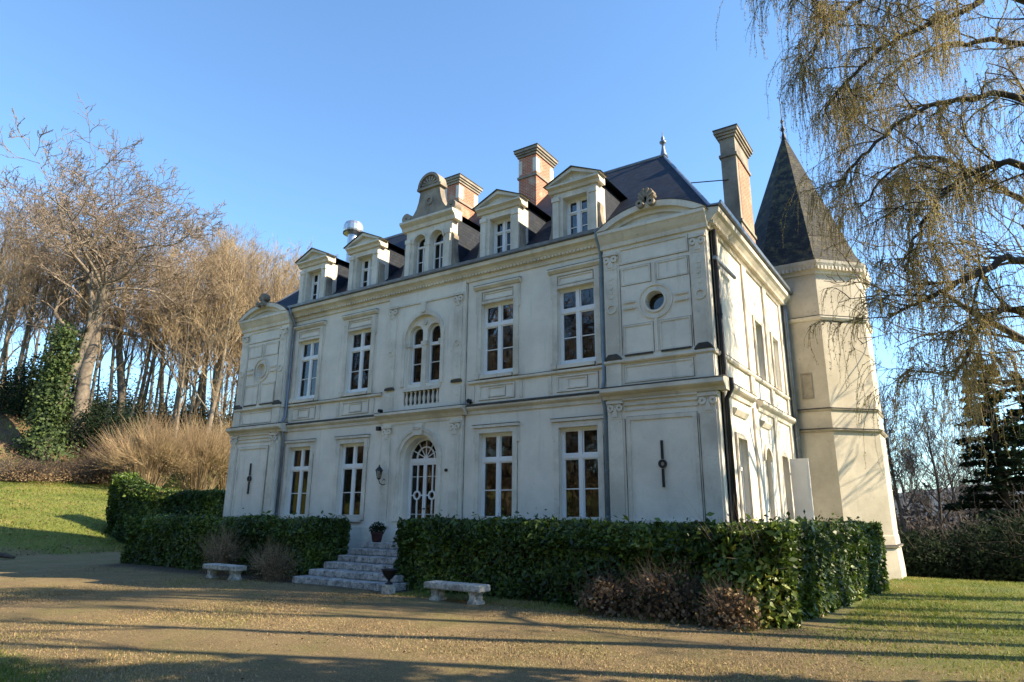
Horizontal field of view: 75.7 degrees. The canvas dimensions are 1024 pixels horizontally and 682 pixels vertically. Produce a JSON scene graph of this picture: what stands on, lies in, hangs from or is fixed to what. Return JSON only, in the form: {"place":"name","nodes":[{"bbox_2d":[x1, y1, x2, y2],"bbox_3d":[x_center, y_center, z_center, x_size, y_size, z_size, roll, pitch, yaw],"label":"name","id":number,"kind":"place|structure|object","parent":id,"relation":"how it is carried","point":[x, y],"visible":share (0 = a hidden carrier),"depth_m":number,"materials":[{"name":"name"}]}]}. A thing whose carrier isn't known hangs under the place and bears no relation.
{"place":"outdoors","nodes":[
{"label":"outdoors","id":0,"kind":"place"},
{"bbox_2d":[0,405,1023,681],"bbox_3d":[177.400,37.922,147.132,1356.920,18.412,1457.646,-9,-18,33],"label":"ground","id":1,"kind":"structure","parent":0,"point":[36,567],"depth_m":11.11,"materials":[{"name":"gravel"}]},
{"bbox_2d":[0,224,34,330],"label":"bare tree","id":2,"kind":"object","parent":1,"relation":"on","point":[1,320],"visible":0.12,"depth_m":69.16,"materials":[{"name":"brown plant"}]},
{"bbox_2d":[0,196,39,310],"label":"bare tree","id":3,"kind":"object","parent":1,"relation":"on","point":[5,261],"visible":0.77,"depth_m":55.07,"materials":[{"name":"brown plant"}]},
{"bbox_2d":[0,205,40,320],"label":"bare tree","id":4,"kind":"object","parent":1,"relation":"on","point":[6,226],"visible":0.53,"depth_m":60.29,"materials":[{"name":"brown plant"}]},
{"bbox_2d":[0,241,49,388],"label":"bare tree","id":5,"kind":"object","parent":1,"relation":"on","point":[4,364],"visible":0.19,"depth_m":69.05,"materials":[{"name":"brown plant"}]},
{"bbox_2d":[0,241,53,382],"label":"bare tree","id":6,"kind":"object","parent":1,"relation":"on","point":[9,356],"visible":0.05,"depth_m":75.23,"materials":[{"name":"brown plant"}]},
{"bbox_2d":[0,452,65,482],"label":"dry bush","id":7,"kind":"object","parent":1,"relation":"on","point":[7,472],"visible":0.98,"depth_m":44.54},
{"bbox_2d":[1,198,64,395],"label":"bare tree","id":8,"kind":"object","parent":1,"relation":"on","point":[24,343],"visible":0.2,"depth_m":61.89,"materials":[{"name":"brown plant"}]},
{"bbox_2d":[0,183,74,369],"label":"bare tree","id":9,"kind":"object","parent":1,"relation":"on","point":[12,319],"visible":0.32,"depth_m":61.07,"materials":[{"name":"brown plant"}]},
{"bbox_2d":[0,350,75,420],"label":"evergreen bush","id":10,"kind":"object","parent":1,"relation":"on","point":[23,390],"visible":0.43,"depth_m":54.00,"materials":[{"name":"green plant"}]},
{"bbox_2d":[6,246,74,376],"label":"bare tree","id":11,"kind":"object","parent":1,"relation":"on","point":[30,335],"visible":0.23,"depth_m":66.86,"materials":[{"name":"brown plant"}]},
{"bbox_2d":[9,235,85,383],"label":"bare tree","id":12,"kind":"object","parent":1,"relation":"on","point":[49,295],"visible":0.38,"depth_m":62.26,"materials":[{"name":"brown plant"}]},
{"bbox_2d":[18,247,83,366],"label":"bare tree","id":13,"kind":"object","parent":1,"relation":"on","point":[37,341],"visible":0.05,"depth_m":75.49,"materials":[{"name":"brown plant"}]},
{"bbox_2d":[14,451,92,482],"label":"dry bush","id":14,"kind":"object","parent":1,"relation":"on","point":[61,471],"visible":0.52,"depth_m":47.44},
{"bbox_2d":[32,218,86,336],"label":"bare tree","id":15,"kind":"object","parent":1,"relation":"on","point":[68,302],"visible":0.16,"depth_m":62.67,"materials":[{"name":"brown plant"}]},
{"bbox_2d":[0,434,122,556],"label":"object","id":16,"kind":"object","parent":1,"relation":"on","point":[49,516],"visible":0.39,"depth_m":36.88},
{"bbox_2d":[32,218,97,358],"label":"bare tree","id":17,"kind":"object","parent":1,"relation":"on","point":[59,287],"visible":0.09,"depth_m":68.44,"materials":[{"name":"brown plant"}]},
{"bbox_2d":[0,400,178,481],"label":"brambles","id":18,"kind":"object","parent":1,"relation":"on","point":[10,459],"visible":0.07,"depth_m":52.43,"materials":[{"name":"brown plant"}]},
{"bbox_2d":[58,455,124,483],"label":"dry bush","id":19,"kind":"object","parent":1,"relation":"on","point":[96,476],"visible":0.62,"depth_m":49.41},
{"bbox_2d":[53,235,142,406],"bbox_3d":[-39.693,-2.290,62.442,7.125,19.787,8.292,11,-18,-36],"label":"bare tree","id":20,"kind":"object","parent":1,"relation":"on","point":[80,308],"visible":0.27,"depth_m":61.39,"materials":[{"name":"brown plant"}]},
{"bbox_2d":[0,124,206,440],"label":"oak tree","id":21,"kind":"object","parent":1,"relation":"on","point":[83,387],"visible":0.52,"depth_m":58.31,"materials":[{"name":"brown plant"}]},
{"bbox_2d":[57,396,152,452],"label":"evergreen bush","id":22,"kind":"object","parent":1,"relation":"on","point":[90,419],"visible":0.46,"depth_m":54.49,"materials":[{"name":"green plant"}]},
{"bbox_2d":[0,168,220,427],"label":"oak tree","id":23,"kind":"object","parent":1,"relation":"on","point":[121,389],"visible":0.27,"depth_m":63.15,"materials":[{"name":"brown plant"}]},
{"bbox_2d":[0,400,226,480],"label":"undergrowth","id":24,"kind":"object","parent":1,"relation":"on","point":[90,451],"visible":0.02,"depth_m":54.18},
{"bbox_2d":[0,92,228,459],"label":"oak tree","id":25,"kind":"object","parent":1,"relation":"on","point":[104,289],"visible":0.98,"depth_m":52.88,"materials":[{"name":"brown plant"}]},
{"bbox_2d":[1,319,87,461],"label":"ivy column","id":26,"kind":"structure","parent":25,"relation":"attached to","point":[52,387],"depth_m":50.32,"materials":[{"name":"green plant"}]},
{"bbox_2d":[96,265,135,404],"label":"bare tree","id":27,"kind":"object","parent":1,"relation":"on","point":[104,352],"visible":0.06,"depth_m":69.70,"materials":[{"name":"brown plant"}]},
{"bbox_2d":[0,341,235,429],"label":"thicket","id":28,"kind":"object","parent":1,"relation":"on","point":[145,407],"visible":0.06,"depth_m":72.30,"materials":[{"name":"brown plant"}]},
{"bbox_2d":[72,413,165,482],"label":"dry bush","id":29,"kind":"object","parent":1,"relation":"on","point":[109,449],"visible":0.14,"depth_m":51.98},
{"bbox_2d":[69,210,173,411],"bbox_3d":[-37.312,-1.994,61.832,8.532,19.696,7.199,14,-20,-42],"label":"bare tree","id":30,"kind":"object","parent":1,"relation":"on","point":[98,362],"visible":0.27,"depth_m":60.99,"materials":[{"name":"brown plant"}]},
{"bbox_2d":[85,229,160,419],"bbox_3d":[-37.690,-1.662,63.105,7.553,19.707,6.704,10,-17,-32],"label":"bare tree","id":31,"kind":"object","parent":1,"relation":"on","point":[112,371],"visible":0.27,"depth_m":62.66,"materials":[{"name":"brown plant"}]},
{"bbox_2d":[109,256,163,388],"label":"bare tree","id":32,"kind":"object","parent":1,"relation":"on","point":[129,367],"visible":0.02,"depth_m":78.77,"materials":[{"name":"brown plant"}]},
{"bbox_2d":[109,263,165,401],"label":"bare tree","id":33,"kind":"object","parent":1,"relation":"on","point":[126,354],"visible":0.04,"depth_m":71.39,"materials":[{"name":"brown plant"}]},
{"bbox_2d":[76,409,220,488],"bbox_3d":[-27.669,8.363,50.810,9.414,6.672,10.358,-9,-18,33],"label":"dry bush","id":34,"kind":"object","parent":1,"relation":"on","point":[150,449],"visible":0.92,"depth_m":49.59,"materials":[{"name":"plant"}]},
{"bbox_2d":[105,231,194,419],"bbox_3d":[-34.724,-1.031,62.537,6.972,20.616,8.221,1,-15,-2],"label":"bare tree","id":35,"kind":"object","parent":1,"relation":"on","point":[146,349],"visible":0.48,"depth_m":62.51,"materials":[{"name":"brown plant"}]},
{"bbox_2d":[128,272,173,412],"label":"bare tree","id":36,"kind":"object","parent":1,"relation":"on","point":[149,373],"visible":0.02,"depth_m":79.08,"materials":[{"name":"brown plant"}]},
{"bbox_2d":[123,254,187,416],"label":"bare tree","id":37,"kind":"object","parent":1,"relation":"on","point":[142,388],"visible":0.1,"depth_m":71.77,"materials":[{"name":"brown plant"}]},
{"bbox_2d":[123,253,188,435],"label":"bare tree","id":38,"kind":"object","parent":1,"relation":"on","point":[152,380],"visible":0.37,"depth_m":63.66,"materials":[{"name":"brown plant"}]},
{"bbox_2d":[138,239,184,420],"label":"bare tree","id":39,"kind":"object","parent":1,"relation":"on","point":[161,385],"visible":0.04,"depth_m":78.63,"materials":[{"name":"brown plant"}]},
{"bbox_2d":[103,470,225,544],"bbox_3d":[-19.043,9.306,36.370,7.054,4.423,2.180,-3,-15,15],"label":"laurel hedge","id":40,"kind":"object","parent":1,"relation":"on","point":[131,494],"visible":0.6,"depth_m":35.96,"materials":[{"name":"green plant"}]},
{"bbox_2d":[137,249,205,421],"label":"bare tree","id":41,"kind":"object","parent":1,"relation":"on","point":[157,392],"visible":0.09,"depth_m":69.62,"materials":[{"name":"brown plant"}]},
{"bbox_2d":[145,404,231,490],"bbox_3d":[-25.041,8.838,53.937,10.554,7.535,10.328,-9,-18,33],"label":"dry bush","id":42,"kind":"object","parent":1,"relation":"on","point":[211,439],"visible":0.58,"depth_m":52.57,"materials":[{"name":"plant"}]},
{"bbox_2d":[152,407,230,446],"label":"bush","id":43,"kind":"object","parent":1,"relation":"on","point":[192,418],"visible":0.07,"depth_m":63.74,"materials":[{"name":"plant"}]},
{"bbox_2d":[155,252,228,446],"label":"bare tree","id":44,"kind":"object","parent":1,"relation":"on","point":[184,403],"visible":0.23,"depth_m":65.33,"materials":[{"name":"brown plant"}]},
{"bbox_2d":[162,260,223,405],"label":"bare tree","id":45,"kind":"object","parent":1,"relation":"on","point":[179,377],"visible":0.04,"depth_m":70.57,"materials":[{"name":"brown plant"}]},
{"bbox_2d":[140,242,250,433],"bbox_3d":[-31.158,0.061,64.787,7.847,21.793,9.132,-7,-17,27],"label":"bare tree","id":46,"kind":"object","parent":1,"relation":"on","point":[174,413],"visible":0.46,"depth_m":64.41,"materials":[{"name":"brown plant"}]},
{"bbox_2d":[143,227,248,473],"bbox_3d":[-29.187,0.907,60.972,9.679,22.343,8.166,8,-16,-26],"label":"bare tree","id":47,"kind":"object","parent":1,"relation":"on","point":[180,386],"visible":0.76,"depth_m":60.68,"materials":[{"name":"brown plant"}]},
{"bbox_2d":[175,239,223,419],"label":"bare tree","id":48,"kind":"object","parent":1,"relation":"on","point":[204,390],"visible":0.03,"depth_m":80.84,"materials":[{"name":"brown plant"}]},
{"bbox_2d":[159,245,251,456],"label":"bare tree","id":49,"kind":"object","parent":1,"relation":"on","point":[192,398],"visible":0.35,"depth_m":65.25,"materials":[{"name":"brown plant"}]},
{"bbox_2d":[167,209,249,407],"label":"bare tree","id":50,"kind":"object","parent":1,"relation":"on","point":[207,268],"visible":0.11,"depth_m":73.94,"materials":[{"name":"brown plant"}]},
{"bbox_2d":[192,415,232,489],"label":"dry bush","id":51,"kind":"object","parent":1,"relation":"on","point":[221,481],"visible":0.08,"depth_m":56.86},
{"bbox_2d":[162,227,265,481],"bbox_3d":[-27.289,0.902,61.920,9.620,25.101,8.539,12,-19,-37],"label":"bare tree","id":52,"kind":"object","parent":1,"relation":"on","point":[213,404],"visible":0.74,"depth_m":62.31,"materials":[{"name":"brown plant"}]},
{"bbox_2d":[185,515,249,575],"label":"dried hydrangea","id":53,"kind":"object","parent":1,"relation":"on","point":[223,559],"visible":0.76,"depth_m":21.62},
{"bbox_2d":[178,219,257,432],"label":"bare tree","id":54,"kind":"object","parent":1,"relation":"on","point":[199,392],"visible":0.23,"depth_m":70.61,"materials":[{"name":"brown plant"}]},
{"bbox_2d":[187,277,250,486],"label":"bare tree","id":55,"kind":"object","parent":1,"relation":"on","point":[230,369],"visible":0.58,"depth_m":61.85,"materials":[{"name":"brown plant"}]},
{"bbox_2d":[203,563,246,580],"bbox_3d":[-8.756,7.019,20.035,1.650,0.420,0.430,-9,-18,33],"label":"stone bench","id":56,"kind":"object","parent":1,"relation":"on","point":[214,569],"visible":1,"depth_m":19.78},
{"bbox_2d":[197,223,256,425],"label":"bare tree","id":57,"kind":"object","parent":1,"relation":"on","point":[216,412],"visible":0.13,"depth_m":73.15,"materials":[{"name":"brown plant"}]},
{"bbox_2d":[197,224,268,397],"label":"bare tree","id":58,"kind":"object","parent":1,"relation":"on","point":[228,268],"visible":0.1,"depth_m":76.83,"materials":[{"name":"brown plant"}]},
{"bbox_2d":[201,250,266,416],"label":"bare tree","id":59,"kind":"object","parent":1,"relation":"on","point":[214,385],"visible":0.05,"depth_m":73.10,"materials":[{"name":"brown plant"}]},
{"bbox_2d":[119,508,350,578],"bbox_3d":[-10.257,7.096,23.579,11.462,2.207,1.916,-9,-18,33],"label":"laurel hedge","id":60,"kind":"object","parent":1,"relation":"on","point":[157,540],"visible":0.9,"depth_m":22.41,"materials":[{"name":"green plant"}]},
{"bbox_2d":[215,222,267,424],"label":"bare tree","id":61,"kind":"object","parent":1,"relation":"on","point":[251,243],"visible":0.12,"depth_m":85.19,"materials":[{"name":"brown plant"}]},
{"bbox_2d":[196,241,288,387],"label":"bare tree","id":62,"kind":"object","parent":1,"relation":"on","point":[255,278],"visible":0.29,"depth_m":65.98,"materials":[{"name":"brown plant"}]},
{"bbox_2d":[213,234,303,370],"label":"bare tree","id":63,"kind":"object","parent":1,"relation":"on","point":[276,259],"visible":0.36,"depth_m":66.53,"materials":[{"name":"grey plant"}]},
{"bbox_2d":[220,247,299,376],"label":"bare tree","id":64,"kind":"object","parent":1,"relation":"on","point":[276,283],"visible":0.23,"depth_m":68.51,"materials":[{"name":"brown plant"}]},
{"bbox_2d":[239,241,291,293],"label":"bare tree","id":65,"kind":"object","parent":1,"relation":"on","point":[264,263],"visible":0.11,"depth_m":82.76,"materials":[{"name":"brown plant"}]},
{"bbox_2d":[240,238,312,349],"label":"bare tree","id":66,"kind":"object","parent":1,"relation":"on","point":[297,268],"visible":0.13,"depth_m":76.08,"materials":[{"name":"brown plant"}]},
{"bbox_2d":[244,534,310,581],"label":"dried hydrangea","id":67,"kind":"object","parent":1,"relation":"on","point":[269,571],"visible":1,"depth_m":19.72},
{"bbox_2d":[292,542,410,590],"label":"entrance steps","id":68,"kind":"structure","parent":1,"relation":"on","point":[362,567],"depth_m":19.04,"materials":[{"name":"stone"}]},
{"bbox_2d":[369,521,385,541],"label":"potted shrub","id":69,"kind":"object","parent":68,"relation":"on","point":[376,532],"visible":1,"depth_m":21.09,"materials":[{"name":"green plant"}]},
{"bbox_2d":[381,568,397,593],"bbox_3d":[-3.139,6.139,16.815,0.442,0.607,0.442,-9,-18,33],"label":"garden urn","id":70,"kind":"object","parent":1,"relation":"on","point":[389,586],"visible":0.98,"depth_m":16.72,"materials":[{"name":"stone"}]},
{"bbox_2d":[424,580,489,604],"bbox_3d":[-1.288,5.818,15.242,1.640,0.420,0.450,-9,-18,33],"label":"stone bench","id":71,"kind":"object","parent":1,"relation":"on","point":[438,588],"visible":0.99,"depth_m":15.02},
{"bbox_2d":[0,477,1023,681],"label":"grass","id":72,"kind":"structure","parent":1,"relation":"on","point":[532,604],"depth_m":14.50,"materials":[{"name":"plant"}]},
{"bbox_2d":[0,573,1023,681],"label":"gravel","id":73,"kind":"structure","parent":1,"relation":"on","point":[215,587],"depth_m":10.56,"materials":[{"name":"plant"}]},
{"bbox_2d":[0,564,1023,681],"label":"fallen leaves","id":74,"kind":"object","parent":1,"relation":"on","point":[530,624],"visible":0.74,"depth_m":11.87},
{"bbox_2d":[223,98,906,579],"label":"chateau","id":75,"kind":"structure","parent":1,"relation":"on","point":[631,342],"depth_m":21.68,"materials":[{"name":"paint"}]},
{"bbox_2d":[287,447,309,513],"bbox_3d":[-7.954,5.319,24.817,1.238,2.610,0.090,-9,-18,33],"label":"window","id":76,"kind":"structure","parent":75,"relation":"in","point":[300,456],"depth_m":24.92,"materials":[{"name":"white paint"}]},
{"bbox_2d":[297,340,318,399],"bbox_3d":[-7.921,1.132,25.918,1.238,2.350,0.090,-9,-18,33],"label":"window","id":77,"kind":"structure","parent":75,"relation":"in","point":[309,354],"depth_m":26.00,"materials":[{"name":"white paint"}]},
{"bbox_2d":[338,443,363,514],"bbox_3d":[-5.601,4.937,23.292,1.238,2.610,0.090,-9,-18,33],"label":"window","id":78,"kind":"structure","parent":75,"relation":"in","point":[352,461],"depth_m":23.37,"materials":[{"name":"white paint"}]},
{"bbox_2d":[347,329,370,392],"bbox_3d":[-5.567,0.750,24.392,1.238,2.350,0.090,-9,-18,33],"label":"window","id":79,"kind":"structure","parent":75,"relation":"in","point":[360,340],"depth_m":24.46,"materials":[{"name":"white paint"}]},
{"bbox_2d":[481,432,511,516],"bbox_3d":[-0.351,4.114,20.000,1.238,2.610,0.280,-9,-18,33],"label":"window","id":80,"kind":"structure","parent":75,"relation":"in","point":[497,498],"depth_m":20.06,"materials":[{"name":"white paint"}]},
{"bbox_2d":[484,300,512,374],"bbox_3d":[-0.318,-0.074,21.101,1.238,2.350,0.280,-9,-18,33],"label":"window","id":81,"kind":"structure","parent":75,"relation":"in","point":[500,362],"depth_m":21.17,"materials":[{"name":"white paint"}]},
{"bbox_2d":[560,284,595,364],"bbox_3d":[2.036,-0.456,19.575,1.238,2.350,0.280,-9,-18,33],"label":"window","id":82,"kind":"structure","parent":75,"relation":"in","point":[580,348],"depth_m":19.55,"materials":[{"name":"white paint"}]},
{"bbox_2d":[562,426,599,516],"bbox_3d":[2.003,3.732,18.474,1.238,2.610,0.280,-9,-18,33],"label":"window","id":83,"kind":"structure","parent":75,"relation":"in","point":[583,497],"depth_m":18.46,"materials":[{"name":"white paint"}]},
{"bbox_2d":[739,441,746,521],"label":"side window frames","id":84,"kind":"structure","parent":75,"relation":"in","point":[740,450],"depth_m":17.67,"materials":[{"name":"white paint"}]},
{"bbox_2d":[789,458,814,521],"bbox_3d":[9.405,5.417,21.357,0.660,3.170,0.080,-9,-18,33],"label":"open door leaf","id":85,"kind":"structure","parent":75,"relation":"in","point":[800,473],"depth_m":21.46,"materials":[{"name":"white paint"}]},
{"bbox_2d":[561,556,638,617],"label":"dried hydrangea","id":86,"kind":"object","parent":1,"relation":"on","point":[608,605],"visible":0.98,"depth_m":13.49,"materials":[{"name":"plant"}]},
{"bbox_2d":[391,507,890,628],"bbox_3d":[3.495,5.782,18.188,11.395,2.252,8.880,-9,-18,33],"label":"laurel hedge","id":87,"kind":"object","parent":1,"relation":"on","point":[543,560],"visible":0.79,"depth_m":15.11,"materials":[{"name":"green plant"}]},
{"bbox_2d":[620,543,713,623],"bbox_3d":[3.056,4.718,12.933,2.174,1.509,1.267,-9,-18,33],"label":"dried hydrangea","id":88,"kind":"object","parent":1,"relation":"on","point":[670,611],"visible":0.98,"depth_m":12.80,"materials":[{"name":"plant"}]},
{"bbox_2d":[690,568,774,632],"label":"dried hydrangea","id":89,"kind":"object","parent":1,"relation":"on","point":[727,618],"visible":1,"depth_m":11.91,"materials":[{"name":"plant"}]},
{"bbox_2d":[660,491,812,629],"bbox_3d":[4.510,4.167,13.149,2.896,2.772,2.308,-9,-18,33],"label":"laurel bush","id":90,"kind":"object","parent":1,"relation":"on","point":[752,572],"visible":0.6,"depth_m":12.44,"materials":[{"name":"green plant"}]},
{"bbox_2d":[715,0,1023,476],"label":"weeping tree","id":91,"kind":"object","parent":1,"relation":"on","point":[978,178],"visible":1,"depth_m":15.21,"materials":[{"name":"brown plant"}]},
{"bbox_2d":[889,431,935,529],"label":"leafless tree","id":92,"kind":"object","parent":1,"relation":"on","point":[907,490],"visible":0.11,"depth_m":59.12,"materials":[{"name":"brown plant"}]},
{"bbox_2d":[876,357,955,533],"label":"leafless tree","id":93,"kind":"object","parent":1,"relation":"on","point":[889,442],"visible":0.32,"depth_m":35.40,"materials":[{"name":"brown plant"}]},
{"bbox_2d":[809,136,1023,446],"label":"shade tree","id":94,"kind":"object","parent":1,"relation":"on","point":[1009,332],"visible":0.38,"depth_m":19.96,"materials":[{"name":"brown plant"}]},
{"bbox_2d":[888,389,992,535],"bbox_3d":[28.189,8.944,42.264,7.676,12.842,6.109,3,-15,-8],"label":"leafless tree","id":95,"kind":"object","parent":1,"relation":"on","point":[938,492],"visible":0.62,"depth_m":42.98,"materials":[{"name":"brown plant"}]},
{"bbox_2d":[892,407,988,530],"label":"leafless tree","id":96,"kind":"object","parent":1,"relation":"on","point":[943,463],"visible":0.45,"depth_m":48.16,"materials":[{"name":"brown plant"}]},
{"bbox_2d":[895,497,987,579],"bbox_3d":[17.247,8.209,26.896,4.009,3.596,5.228,8,-16,-26],"label":"shade bush","id":97,"kind":"object","parent":1,"relation":"on","point":[936,535],"visible":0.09,"depth_m":26.36,"materials":[{"name":"green plant"}]},
{"bbox_2d":[897,502,987,579],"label":"shade bush","id":98,"kind":"object","parent":1,"relation":"on","point":[917,564],"visible":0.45,"depth_m":24.65,"materials":[{"name":"green plant"}]},
{"bbox_2d":[905,490,1006,554],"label":"shade bush","id":99,"kind":"object","parent":1,"relation":"on","point":[962,530],"visible":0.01,"depth_m":27.96,"materials":[{"name":"green plant"}]},
{"bbox_2d":[894,482,1023,549],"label":"woodland","id":100,"kind":"object","parent":1,"relation":"on","point":[914,521],"visible":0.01,"depth_m":50.80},
{"bbox_2d":[916,486,1023,581],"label":"shade bush","id":101,"kind":"object","parent":1,"relation":"on","point":[996,522],"visible":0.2,"depth_m":24.96,"materials":[{"name":"green plant"}]},
{"bbox_2d":[951,414,1012,520],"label":"leafless tree","id":102,"kind":"object","parent":1,"relation":"on","point":[975,466],"visible":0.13,"depth_m":55.87,"materials":[{"name":"plant"}]},
{"bbox_2d":[942,349,1023,543],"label":"conifer","id":103,"kind":"object","parent":1,"relation":"on","point":[1000,472],"visible":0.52,"depth_m":34.93,"materials":[{"name":"green plant"}]},
{"bbox_2d":[952,480,1023,582],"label":"shade bush","id":104,"kind":"object","parent":1,"relation":"on","point":[1016,568],"visible":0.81,"depth_m":22.91,"materials":[{"name":"green plant"}]},
{"bbox_2d":[990,370,1023,528],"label":"conifer","id":105,"kind":"object","parent":1,"relation":"on","point":[1014,412],"visible":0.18,"depth_m":39.57,"materials":[{"name":"green plant"}]},
{"bbox_2d":[0,0,1023,492],"label":"sky","id":106,"kind":"structure","parent":0,"point":[308,118],"materials":[{"name":"blue"}]},
{"bbox_2d":[894,483,1023,526],"bbox_3d":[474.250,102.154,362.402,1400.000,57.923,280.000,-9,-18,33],"label":"hills","id":107,"kind":"structure","parent":0,"point":[935,502],"depth_m":398.68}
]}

